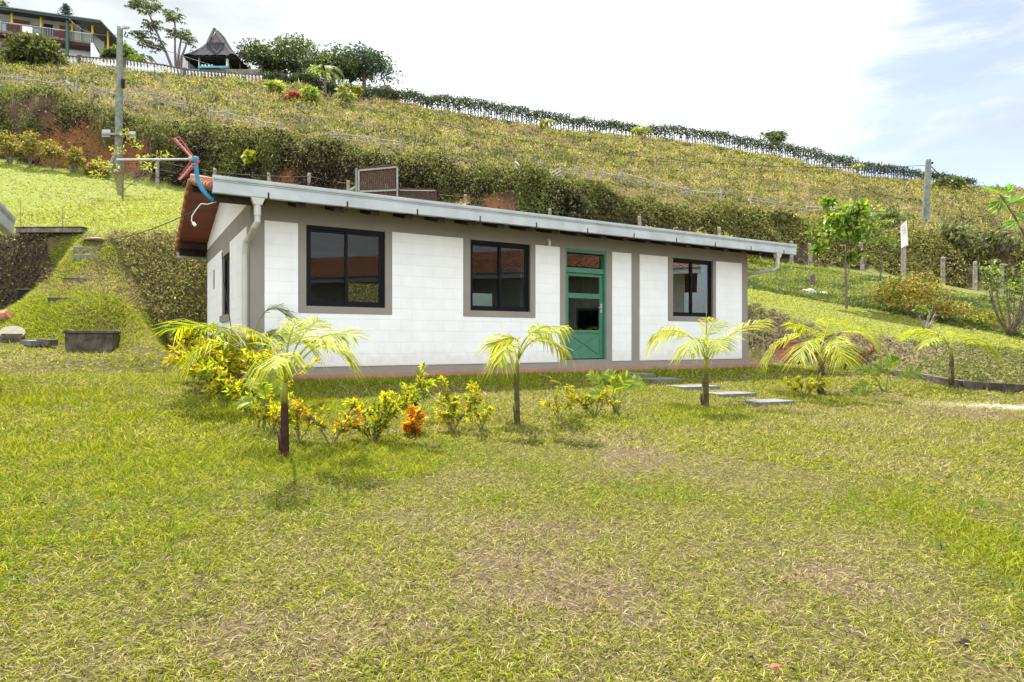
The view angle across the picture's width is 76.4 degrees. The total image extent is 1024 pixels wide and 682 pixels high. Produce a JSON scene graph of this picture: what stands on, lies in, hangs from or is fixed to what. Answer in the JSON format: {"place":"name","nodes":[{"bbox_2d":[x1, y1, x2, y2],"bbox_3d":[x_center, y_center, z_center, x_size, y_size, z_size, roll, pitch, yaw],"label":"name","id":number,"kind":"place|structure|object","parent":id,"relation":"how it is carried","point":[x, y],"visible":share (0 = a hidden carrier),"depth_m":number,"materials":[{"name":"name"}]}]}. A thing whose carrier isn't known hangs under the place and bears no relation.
{"place":"outdoors","nodes":[
{"label":"outdoors","id":0,"kind":"place"},
{"bbox_2d":[0,62,1023,681],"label":"ground","id":1,"kind":"structure","parent":0,"point":[10,190],"depth_m":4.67,"materials":[{"name":"green plant"}]},
{"bbox_2d":[0,202,15,234],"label":"cottage","id":2,"kind":"structure","parent":1,"relation":"on","point":[7,219],"depth_m":8.58,"materials":[{"name":"white paint"}]},
{"bbox_2d":[0,130,21,162],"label":"bush","id":3,"kind":"object","parent":1,"relation":"on","point":[7,146],"visible":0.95,"depth_m":31.34,"materials":[{"name":"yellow plant"}]},
{"bbox_2d":[0,326,25,341],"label":"chamber lid","id":4,"kind":"object","parent":1,"relation":"on","point":[13,333],"visible":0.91,"depth_m":13.27,"materials":[{"name":"concrete"}]},
{"bbox_2d":[13,130,43,166],"bbox_3d":[-23.447,-9.332,31.586,1.298,1.890,1.572,0,0,-45],"label":"bush","id":5,"kind":"object","parent":1,"relation":"on","point":[30,143],"visible":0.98,"depth_m":31.47,"materials":[{"name":"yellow plant"}]},
{"bbox_2d":[0,30,69,66],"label":"bush","id":6,"kind":"object","parent":1,"relation":"on","point":[38,47],"visible":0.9,"depth_m":55.75,"materials":[{"name":"green plant"}]},
{"bbox_2d":[19,339,57,345],"bbox_3d":[-9.585,0.011,13.105,0.955,0.140,0.315,0,0,26],"label":"stone edging","id":7,"kind":"object","parent":1,"relation":"on","point":[45,342],"visible":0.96,"depth_m":12.98,"materials":[{"name":"stone"}]},
{"bbox_2d":[0,73,77,93],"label":"rail fence","id":8,"kind":"object","parent":1,"relation":"on","point":[53,82],"visible":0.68,"depth_m":37.65,"materials":[{"name":"grey wood"}]},
{"bbox_2d":[33,139,65,170],"bbox_3d":[-22.521,-9.093,31.864,1.381,1.637,1.275,0,0,0],"label":"bush","id":9,"kind":"object","parent":1,"relation":"on","point":[52,150],"visible":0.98,"depth_m":31.75,"materials":[{"name":"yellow plant"}]},
{"bbox_2d":[14,226,88,233],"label":"retaining kerb","id":10,"kind":"structure","parent":1,"relation":"on","point":[52,229],"depth_m":16.90,"materials":[{"name":"concrete"}]},
{"bbox_2d":[0,6,116,63],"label":"house","id":11,"kind":"structure","parent":1,"relation":"on","point":[73,39],"depth_m":65.40,"materials":[{"name":"white paint"}]},
{"bbox_2d":[61,146,87,172],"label":"bush","id":12,"kind":"object","parent":1,"relation":"on","point":[76,157],"visible":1,"depth_m":31.94,"materials":[{"name":"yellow plant"}]},
{"bbox_2d":[63,330,120,351],"bbox_3d":[-8.485,0.113,13.198,0.836,0.672,1.290,0,0,-26],"label":"inspection chamber","id":13,"kind":"object","parent":1,"relation":"on","point":[90,340],"visible":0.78,"depth_m":12.66,"materials":[{"name":"grey concrete"}]},
{"bbox_2d":[101,24,136,172],"bbox_3d":[-19.997,-12.328,33.325,1.762,7.925,0.550,0,0,0],"label":"utility pole","id":14,"kind":"object","parent":1,"relation":"on","point":[120,83],"visible":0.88,"depth_m":33.26,"materials":[{"name":"grey concrete"}]},
{"bbox_2d":[123,36,925,167],"bbox_3d":[2.150,-12.837,35.698,44.564,5.752,0.027,0,0,-6],"label":"overhead wire","id":15,"kind":"object","parent":14,"relation":"attached to","point":[520,139],"visible":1,"depth_m":35.53,"materials":[{"name":"rubber"}]},
{"bbox_2d":[109,40,139,64],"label":"tree","id":16,"kind":"object","parent":1,"relation":"on","point":[128,50],"visible":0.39,"depth_m":63.54,"materials":[{"name":"green plant"}]},
{"bbox_2d":[89,127,174,199],"bbox_3d":[-16.723,-7.844,28.654,3.681,3.173,0.842,0,0,0],"label":"tree","id":17,"kind":"object","parent":1,"relation":"on","point":[118,167],"visible":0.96,"depth_m":28.67,"materials":[{"name":"green plant"}]},
{"bbox_2d":[126,53,155,67],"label":"bush","id":18,"kind":"object","parent":1,"relation":"on","point":[136,57],"visible":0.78,"depth_m":61.77,"materials":[{"name":"green plant"}]},
{"bbox_2d":[123,0,172,68],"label":"cecropia tree","id":19,"kind":"object","parent":1,"relation":"on","point":[138,4],"visible":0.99,"depth_m":61.71,"materials":[{"name":"green plant"}]},
{"bbox_2d":[123,91,185,110],"bbox_3d":[-21.539,-14.348,39.114,0.704,1.696,3.792,0,0,30],"label":"rail fence","id":20,"kind":"object","parent":1,"relation":"on","point":[153,100],"visible":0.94,"depth_m":39.42,"materials":[{"name":"grey wood"}]},
{"bbox_2d":[65,55,261,81],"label":"balustrade","id":21,"kind":"object","parent":1,"relation":"on","point":[126,62],"visible":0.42,"depth_m":59.50,"materials":[{"name":"white paint"}]},
{"bbox_2d":[161,7,198,73],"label":"cecropia tree","id":22,"kind":"object","parent":1,"relation":"on","point":[178,61],"visible":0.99,"depth_m":60.90,"materials":[{"name":"green plant"}]},
{"bbox_2d":[161,335,246,381],"bbox_3d":[-4.400,0.236,9.302,1.141,0.722,0.925,0,0,0],"label":"croton","id":23,"kind":"object","parent":1,"relation":"on","point":[176,351],"visible":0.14,"depth_m":9.29,"materials":[{"name":"yellow plant"}]},
{"bbox_2d":[181,28,248,75],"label":"kiosk","id":24,"kind":"object","parent":1,"relation":"on","point":[216,50],"visible":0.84,"depth_m":61.50,"materials":[{"name":"white paint"}]},
{"bbox_2d":[164,328,274,393],"bbox_3d":[-3.962,0.262,8.375,1.454,0.890,1.043,0,0,15],"label":"croton","id":25,"kind":"object","parent":1,"relation":"on","point":[221,356],"visible":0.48,"depth_m":8.31,"materials":[{"name":"yellow plant"}]},
{"bbox_2d":[148,318,329,405],"bbox_3d":[-3.405,0.274,8.141,2.010,1.109,2.123,0,0,-44],"label":"palm","id":26,"kind":"object","parent":1,"relation":"on","point":[212,328],"visible":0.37,"depth_m":7.84,"materials":[{"name":"green plant"}]},
{"bbox_2d":[226,69,259,79],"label":"stone wall","id":27,"kind":"structure","parent":1,"relation":"on","point":[250,71],"depth_m":60.40,"materials":[{"name":"concrete"}]},
{"bbox_2d":[209,107,280,129],"bbox_3d":[-15.005,-12.418,36.972,7.009,3.056,0.879,0,0,36],"label":"rail fence","id":28,"kind":"object","parent":1,"relation":"on","point":[253,117],"visible":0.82,"depth_m":37.34,"materials":[{"name":"grey wood"}]},
{"bbox_2d":[241,149,258,164],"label":"bush","id":29,"kind":"object","parent":1,"relation":"on","point":[249,156],"visible":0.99,"depth_m":33.37,"materials":[{"name":"green plant"}]},
{"bbox_2d":[190,345,319,414],"bbox_3d":[-2.877,0.424,7.324,1.474,0.791,0.942,0,0,-40],"label":"croton","id":30,"kind":"object","parent":1,"relation":"on","point":[233,390],"visible":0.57,"depth_m":7.12,"materials":[{"name":"yellow plant"}]},
{"bbox_2d":[207,303,302,364],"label":"palm","id":31,"kind":"object","parent":1,"relation":"on","point":[270,332],"visible":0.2,"depth_m":9.46,"materials":[{"name":"green plant"}]},
{"bbox_2d":[235,369,282,429],"bbox_3d":[-2.502,0.581,6.540,0.482,0.620,0.415,0,0,-9],"label":"philodendron","id":32,"kind":"object","parent":1,"relation":"on","point":[267,389],"visible":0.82,"depth_m":6.49,"materials":[{"name":"green plant"}]},
{"bbox_2d":[233,38,286,73],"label":"tree","id":33,"kind":"object","parent":1,"relation":"on","point":[255,52],"visible":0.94,"depth_m":63.09,"materials":[{"name":"green plant"}]},
{"bbox_2d":[249,392,292,433],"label":"croton","id":34,"kind":"object","parent":1,"relation":"on","point":[271,410],"visible":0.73,"depth_m":6.37,"materials":[{"name":"yellow plant"}]},
{"bbox_2d":[261,79,285,93],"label":"bush","id":35,"kind":"object","parent":1,"relation":"on","point":[275,87],"visible":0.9,"depth_m":53.82,"materials":[{"name":"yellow plant"}]},
{"bbox_2d":[258,53,303,75],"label":"tree","id":36,"kind":"object","parent":1,"relation":"on","point":[288,67],"visible":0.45,"depth_m":65.82,"materials":[{"name":"green plant"}]},
{"bbox_2d":[282,89,301,102],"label":"bush","id":37,"kind":"object","parent":1,"relation":"on","point":[293,94],"visible":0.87,"depth_m":51.75,"materials":[{"name":"red plant"}]},
{"bbox_2d":[252,32,333,79],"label":"tree","id":38,"kind":"object","parent":1,"relation":"on","point":[290,49],"visible":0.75,"depth_m":64.53,"materials":[{"name":"green plant"}]},
{"bbox_2d":[224,316,370,456],"bbox_3d":[-1.804,0.390,5.540,1.185,1.284,1.950,0,0,-30],"label":"palm","id":39,"kind":"object","parent":1,"relation":"on","point":[283,434],"visible":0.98,"depth_m":5.55,"materials":[{"name":"green plant"}]},
{"bbox_2d":[276,397,330,440],"bbox_3d":[-2.001,0.725,6.147,0.539,0.432,0.255,0,0,12],"label":"croton","id":40,"kind":"object","parent":1,"relation":"on","point":[294,418],"visible":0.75,"depth_m":6.16,"materials":[{"name":"yellow plant"}]},
{"bbox_2d":[299,85,320,100],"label":"bush","id":41,"kind":"object","parent":1,"relation":"on","point":[310,89],"visible":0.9,"depth_m":53.33,"materials":[{"name":"green plant"}]},
{"bbox_2d":[305,64,344,92],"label":"palm","id":42,"kind":"object","parent":1,"relation":"on","point":[315,69],"visible":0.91,"depth_m":61.90,"materials":[{"name":"green plant"}]},
{"bbox_2d":[288,393,367,444],"bbox_3d":[-1.737,0.714,6.064,0.888,0.502,0.371,0,0,0],"label":"croton","id":43,"kind":"object","parent":1,"relation":"on","point":[320,424],"visible":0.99,"depth_m":6.03,"materials":[{"name":"yellow plant"}]},
{"bbox_2d":[307,42,361,83],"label":"tree","id":44,"kind":"object","parent":1,"relation":"on","point":[336,59],"visible":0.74,"depth_m":67.54,"materials":[{"name":"green plant"}]},
{"bbox_2d":[334,82,357,107],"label":"bush","id":45,"kind":"object","parent":1,"relation":"on","point":[345,93],"visible":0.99,"depth_m":56.79,"materials":[{"name":"green plant"}]},
{"bbox_2d":[326,61,374,84],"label":"tree","id":46,"kind":"object","parent":1,"relation":"on","point":[350,82],"visible":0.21,"depth_m":70.89,"materials":[{"name":"green plant"}]},
{"bbox_2d":[330,129,401,151],"bbox_3d":[-8.204,-11.233,36.820,4.285,1.714,0.713,0,0,11],"label":"rail fence","id":47,"kind":"object","parent":1,"relation":"on","point":[369,138],"visible":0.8,"depth_m":36.89,"materials":[{"name":"grey wood"}]},
{"bbox_2d":[330,41,405,88],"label":"tree","id":48,"kind":"object","parent":1,"relation":"on","point":[380,65],"visible":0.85,"depth_m":69.13,"materials":[{"name":"green plant"}]},
{"bbox_2d":[355,164,397,196],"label":"slatted gate","id":49,"kind":"structure","parent":1,"relation":"on","point":[360,179],"depth_m":30.24,"materials":[{"name":"brown wood"}]},
{"bbox_2d":[337,362,436,441],"bbox_3d":[-1.200,0.577,6.281,0.975,0.778,0.522,0,0,0],"label":"croton","id":50,"kind":"object","parent":1,"relation":"on","point":[389,407],"visible":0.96,"depth_m":6.21,"materials":[{"name":"yellow plant"}]},
{"bbox_2d":[400,402,427,436],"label":"croton","id":51,"kind":"object","parent":1,"relation":"on","point":[413,423],"visible":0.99,"depth_m":6.59,"materials":[{"name":"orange plant"}]},
{"bbox_2d":[401,382,433,418],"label":"croton","id":52,"kind":"object","parent":1,"relation":"on","point":[422,398],"visible":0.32,"depth_m":7.34,"materials":[{"name":"green plant"}]},
{"bbox_2d":[399,187,436,200],"bbox_3d":[-4.439,-6.279,30.874,1.856,2.104,0.123,0,0,-26],"label":"slat fence","id":53,"kind":"object","parent":1,"relation":"on","point":[416,193],"visible":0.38,"depth_m":30.91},
{"bbox_2d":[430,375,484,431],"bbox_3d":[-0.565,0.652,6.816,0.589,0.619,0.338,0,0,0],"label":"croton","id":54,"kind":"object","parent":1,"relation":"on","point":[451,405],"visible":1,"depth_m":6.81,"materials":[{"name":"yellow plant"}]},
{"bbox_2d":[456,405,494,428],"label":"croton","id":55,"kind":"object","parent":1,"relation":"on","point":[483,416],"visible":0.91,"depth_m":6.98,"materials":[{"name":"yellow plant"}]},
{"bbox_2d":[174,174,796,380],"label":"cottage","id":56,"kind":"structure","parent":1,"relation":"on","point":[613,296],"depth_m":12.25,"materials":[{"name":"paint"}]},
{"bbox_2d":[192,156,215,202],"bbox_3d":[-4.366,-2.300,9.250,0.342,0.656,0.080,0,0,0],"label":"antenna mast","id":57,"kind":"object","parent":56,"relation":"attached to","point":[200,185],"visible":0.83,"depth_m":9.22,"materials":[{"name":"blue plastic"}]},
{"bbox_2d":[116,136,199,179],"bbox_3d":[-4.960,-2.608,9.250,1.305,0.750,0.520,0,0,0],"label":"tv antenna","id":58,"kind":"object","parent":57,"relation":"attached to","point":[182,175],"visible":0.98,"depth_m":9.24,"materials":[{"name":"metal"}]},
{"bbox_2d":[225,253,229,314],"bbox_3d":[-5.329,-1.075,12.302,0.065,1.150,1.000,0,0,-31],"label":"window","id":59,"kind":"structure","parent":56,"relation":"in","point":[227,259],"depth_m":12.54,"materials":[{"name":"black metal"}]},
{"bbox_2d":[306,225,383,307],"bbox_3d":[-2.741,-1.215,10.719,1.306,1.290,0.065,0,0,-31],"label":"window","id":60,"kind":"structure","parent":56,"relation":"in","point":[309,228],"depth_m":10.71,"materials":[{"name":"black metal"}]},
{"bbox_2d":[473,293,491,305],"bbox_3d":[-0.762,-0.285,13.312,0.460,1.370,0.630,0,0,-31],"label":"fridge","id":61,"kind":"object","parent":56,"relation":"in","point":[480,299],"visible":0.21,"depth_m":13.05,"materials":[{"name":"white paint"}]},
{"bbox_2d":[470,240,528,311],"bbox_3d":[-0.244,-1.215,12.203,1.288,1.290,0.065,0,0,-31],"label":"window","id":62,"kind":"structure","parent":56,"relation":"in","point":[499,245],"depth_m":12.20,"materials":[{"name":"black metal"}]},
{"bbox_2d":[567,272,602,358],"bbox_3d":[1.468,-0.522,13.208,0.939,1.725,0.114,0,0,-31],"label":"door","id":63,"kind":"structure","parent":56,"relation":"in","point":[584,343],"depth_m":13.28,"materials":[{"name":"green paint"}]},
{"bbox_2d":[673,258,710,316],"bbox_3d":[4.049,-1.215,14.753,1.257,1.290,0.065,0,0,-31],"label":"window","id":64,"kind":"structure","parent":56,"relation":"in","point":[691,278],"depth_m":14.76,"materials":[{"name":"black metal"}]},
{"bbox_2d":[0,56,1023,247],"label":"hillside vegetation","id":65,"kind":"object","parent":1,"relation":"on","point":[711,155],"visible":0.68,"depth_m":47.29,"materials":[{"name":"green plant"}]},
{"bbox_2d":[0,81,1023,293],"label":"bank undergrowth","id":66,"kind":"object","parent":1,"relation":"on","point":[677,213],"visible":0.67,"depth_m":32.44,"materials":[{"name":"green plant"}]},
{"bbox_2d":[0,227,1023,383],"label":"cut bank plants","id":67,"kind":"object","parent":1,"relation":"on","point":[964,362],"visible":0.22,"depth_m":16.32,"materials":[{"name":"green plant"}]},
{"bbox_2d":[9,141,1023,293],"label":"wire fence","id":68,"kind":"object","parent":1,"relation":"on","point":[718,230],"visible":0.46,"depth_m":30.73,"materials":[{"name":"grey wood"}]},
{"bbox_2d":[470,322,579,425],"bbox_3d":[0.185,0.374,7.436,1.369,1.233,1.747,0,0,0],"label":"palm","id":69,"kind":"object","parent":1,"relation":"on","point":[498,353],"visible":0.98,"depth_m":7.25,"materials":[{"name":"green plant"}]},
{"bbox_2d":[514,158,592,179],"bbox_3d":[1.907,-9.301,36.645,2.814,2.229,7.027,0,0,29],"label":"rail fence","id":70,"kind":"object","parent":1,"relation":"on","point":[560,171],"visible":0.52,"depth_m":36.26,"materials":[{"name":"grey wood"}]},
{"bbox_2d":[539,391,577,418],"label":"croton","id":71,"kind":"object","parent":1,"relation":"on","point":[555,398],"visible":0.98,"depth_m":7.74,"materials":[{"name":"yellow plant"}]},
{"bbox_2d":[548,376,620,415],"bbox_3d":[0.905,0.673,8.056,0.931,0.503,0.250,0,0,0],"label":"croton","id":72,"kind":"object","parent":1,"relation":"on","point":[586,396],"visible":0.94,"depth_m":8.05,"materials":[{"name":"yellow plant"}]},
{"bbox_2d":[586,368,644,413],"bbox_3d":[1.336,0.634,8.303,0.815,0.581,0.511,0,0,0],"label":"philodendron","id":73,"kind":"object","parent":1,"relation":"on","point":[627,381],"visible":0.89,"depth_m":8.31,"materials":[{"name":"green plant"}]},
{"bbox_2d":[255,68,983,185],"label":"hedge","id":74,"kind":"object","parent":1,"relation":"on","point":[577,122],"visible":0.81,"depth_m":85.17,"materials":[{"name":"green plant"}]},
{"bbox_2d":[601,168,645,186],"bbox_3d":[6.433,-9.429,37.882,3.095,1.899,0.281,0,0,43],"label":"rail fence","id":75,"kind":"object","parent":1,"relation":"on","point":[622,176],"visible":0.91,"depth_m":37.78,"materials":[{"name":"grey wood"}]},
{"bbox_2d":[643,377,681,381],"bbox_3d":[2.732,0.710,12.078,0.617,0.068,0.520,0,0,-24],"label":"stepping stone","id":76,"kind":"object","parent":1,"relation":"on","point":[660,379],"visible":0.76,"depth_m":11.90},
{"bbox_2d":[654,179,721,199],"bbox_3d":[9.323,-7.889,34.550,3.689,1.978,0.486,0,0,34],"label":"rail fence","id":77,"kind":"object","parent":1,"relation":"on","point":[686,188],"visible":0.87,"depth_m":34.70,"materials":[{"name":"grey wood"}]},
{"bbox_2d":[667,384,719,389],"bbox_3d":[3.126,0.789,11.213,0.744,0.068,0.480,0,0,-24],"label":"stepping stone","id":78,"kind":"object","parent":1,"relation":"on","point":[694,387],"visible":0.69,"depth_m":11.06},
{"bbox_2d":[641,303,777,406],"bbox_3d":[2.803,0.211,9.317,2.206,1.518,1.655,0,0,-32],"label":"palm","id":79,"kind":"object","parent":1,"relation":"on","point":[704,394],"visible":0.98,"depth_m":9.22,"materials":[{"name":"green plant"}]},
{"bbox_2d":[709,391,756,397],"bbox_3d":[3.532,0.856,10.535,0.698,0.068,0.440,0,0,-24],"label":"stepping stone","id":80,"kind":"object","parent":1,"relation":"on","point":[732,394],"visible":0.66,"depth_m":10.37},
{"bbox_2d":[741,399,794,405],"bbox_3d":[3.859,0.919,9.833,0.696,0.068,0.400,0,0,-24],"label":"stepping stone","id":81,"kind":"object","parent":1,"relation":"on","point":[759,402],"visible":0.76,"depth_m":9.70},
{"bbox_2d":[758,129,788,149],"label":"tree","id":82,"kind":"object","parent":1,"relation":"on","point":[771,136],"visible":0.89,"depth_m":95.21,"materials":[{"name":"green plant"}]},
{"bbox_2d":[762,205,798,222],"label":"bush","id":83,"kind":"object","parent":1,"relation":"on","point":[780,212],"visible":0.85,"depth_m":32.25,"materials":[{"name":"green plant"}]},
{"bbox_2d":[774,341,809,361],"bbox_3d":[7.383,0.260,17.182,0.720,0.550,0.510,0,0,-11],"label":"brick stack","id":84,"kind":"object","parent":1,"relation":"on","point":[779,352],"visible":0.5,"depth_m":16.95,"materials":[{"name":"brick"}]},
{"bbox_2d":[750,194,836,215],"bbox_3d":[14.525,-6.938,34.146,4.190,1.595,1.992,0,0,0],"label":"rail fence","id":85,"kind":"object","parent":1,"relation":"on","point":[780,204],"visible":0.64,"depth_m":34.46,"materials":[{"name":"grey wood"}]},
{"bbox_2d":[783,373,830,397],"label":"croton","id":86,"kind":"object","parent":1,"relation":"on","point":[815,385],"visible":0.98,"depth_m":10.49,"materials":[{"name":"yellow plant"}]},
{"bbox_2d":[755,318,889,394],"bbox_3d":[5.240,0.249,11.048,2.286,1.392,2.587,0,0,0],"label":"palm","id":87,"kind":"object","parent":1,"relation":"on","point":[802,357],"visible":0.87,"depth_m":10.58,"materials":[{"name":"green plant"}]},
{"bbox_2d":[803,195,885,308],"bbox_3d":[10.695,-2.940,20.909,2.199,3.766,1.867,0,0,41],"label":"tree","id":88,"kind":"object","parent":1,"relation":"on","point":[853,225],"visible":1,"depth_m":20.73,"materials":[{"name":"green plant"}]},
{"bbox_2d":[803,322,888,369],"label":"palm","id":89,"kind":"object","parent":1,"relation":"on","point":[841,337],"visible":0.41,"depth_m":15.66,"materials":[{"name":"green plant"}]},
{"bbox_2d":[858,216,899,301],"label":"tree","id":90,"kind":"object","parent":1,"relation":"on","point":[878,240],"visible":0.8,"depth_m":22.11,"materials":[{"name":"green plant"}]},
{"bbox_2d":[847,352,923,392],"bbox_3d":[6.607,0.598,11.718,1.535,0.832,0.608,0,0,-13],"label":"philodendron","id":91,"kind":"object","parent":1,"relation":"on","point":[893,358],"visible":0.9,"depth_m":11.65,"materials":[{"name":"green plant"}]},
{"bbox_2d":[748,257,1023,337],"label":"slope ground cover","id":92,"kind":"object","parent":1,"relation":"on","point":[979,304],"visible":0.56,"depth_m":24.35,"materials":[{"name":"green plant"}]},
{"bbox_2d":[875,206,907,228],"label":"bush","id":93,"kind":"object","parent":1,"relation":"on","point":[891,213],"visible":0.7,"depth_m":35.29,"materials":[{"name":"green plant"}]},
{"bbox_2d":[901,220,907,278],"bbox_3d":[17.723,-3.995,29.373,0.236,2.892,0.445,0,0,0],"label":"sign","id":94,"kind":"object","parent":1,"relation":"on","point":[904,238],"visible":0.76,"depth_m":29.41,"materials":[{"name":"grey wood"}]},
{"bbox_2d":[867,269,956,314],"bbox_3d":[12.545,-1.508,20.591,2.425,1.561,2.340,0,0,-42],"label":"bush","id":95,"kind":"object","parent":1,"relation":"on","point":[910,293],"visible":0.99,"depth_m":20.35,"materials":[{"name":"green plant"}]},
{"bbox_2d":[912,307,937,333],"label":"shrub","id":96,"kind":"object","parent":1,"relation":"on","point":[929,325],"visible":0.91,"depth_m":17.51,"materials":[{"name":"grey plant"}]},
{"bbox_2d":[922,159,933,222],"bbox_3d":[24.248,-8.270,38.000,0.681,4.722,0.400,0,0,0],"label":"utility pole","id":97,"kind":"object","parent":1,"relation":"on","point":[926,198],"visible":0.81,"depth_m":37.87,"materials":[{"name":"grey concrete"}]},
{"bbox_2d":[871,366,1023,391],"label":"concrete kerb","id":98,"kind":"structure","parent":1,"relation":"on","point":[975,385],"depth_m":12.65,"materials":[{"name":"grey concrete"}]},
{"bbox_2d":[922,298,976,320],"bbox_3d":[13.391,-0.927,20.011,1.562,0.881,1.354,0,0,0],"label":"bush","id":99,"kind":"object","parent":1,"relation":"on","point":[944,309],"visible":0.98,"depth_m":19.81,"materials":[{"name":"green plant"}]},
{"bbox_2d":[931,175,967,188],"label":"bush","id":100,"kind":"object","parent":1,"relation":"on","point":[954,181],"visible":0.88,"depth_m":84.20,"materials":[{"name":"green plant"}]},
{"bbox_2d":[896,327,1003,387],"bbox_3d":[8.600,0.338,12.899,2.279,1.242,1.542,0,0,-12],"label":"palm","id":101,"kind":"object","parent":1,"relation":"on","point":[951,371],"visible":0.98,"depth_m":12.80,"materials":[{"name":"green plant"}]},
{"bbox_2d":[928,220,980,246],"bbox_3d":[21.672,-5.186,31.744,2.124,1.601,2.013,0,0,-42],"label":"bush","id":102,"kind":"object","parent":1,"relation":"on","point":[950,232],"visible":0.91,"depth_m":31.44,"materials":[{"name":"green plant"}]},
{"bbox_2d":[966,310,1015,327],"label":"bush","id":103,"kind":"object","parent":1,"relation":"on","point":[984,316],"visible":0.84,"depth_m":19.44,"materials":[{"name":"green plant"}]},
{"bbox_2d":[961,225,1023,259],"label":"bush","id":104,"kind":"object","parent":1,"relation":"on","point":[985,241],"visible":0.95,"depth_m":30.38,"materials":[{"name":"green plant"}]},
{"bbox_2d":[974,258,1023,335],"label":"shrub","id":105,"kind":"object","parent":1,"relation":"on","point":[1011,328],"visible":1,"depth_m":18.66,"materials":[{"name":"green plant"}]},
{"bbox_2d":[978,182,1023,235],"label":"tree","id":106,"kind":"object","parent":1,"relation":"on","point":[997,205],"visible":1,"depth_m":7.59,"materials":[{"name":"green plant"}]},
{"bbox_2d":[1,0,1023,188],"label":"sky","id":107,"kind":"structure","parent":0,"point":[909,83],"materials":[{"name":"white"}]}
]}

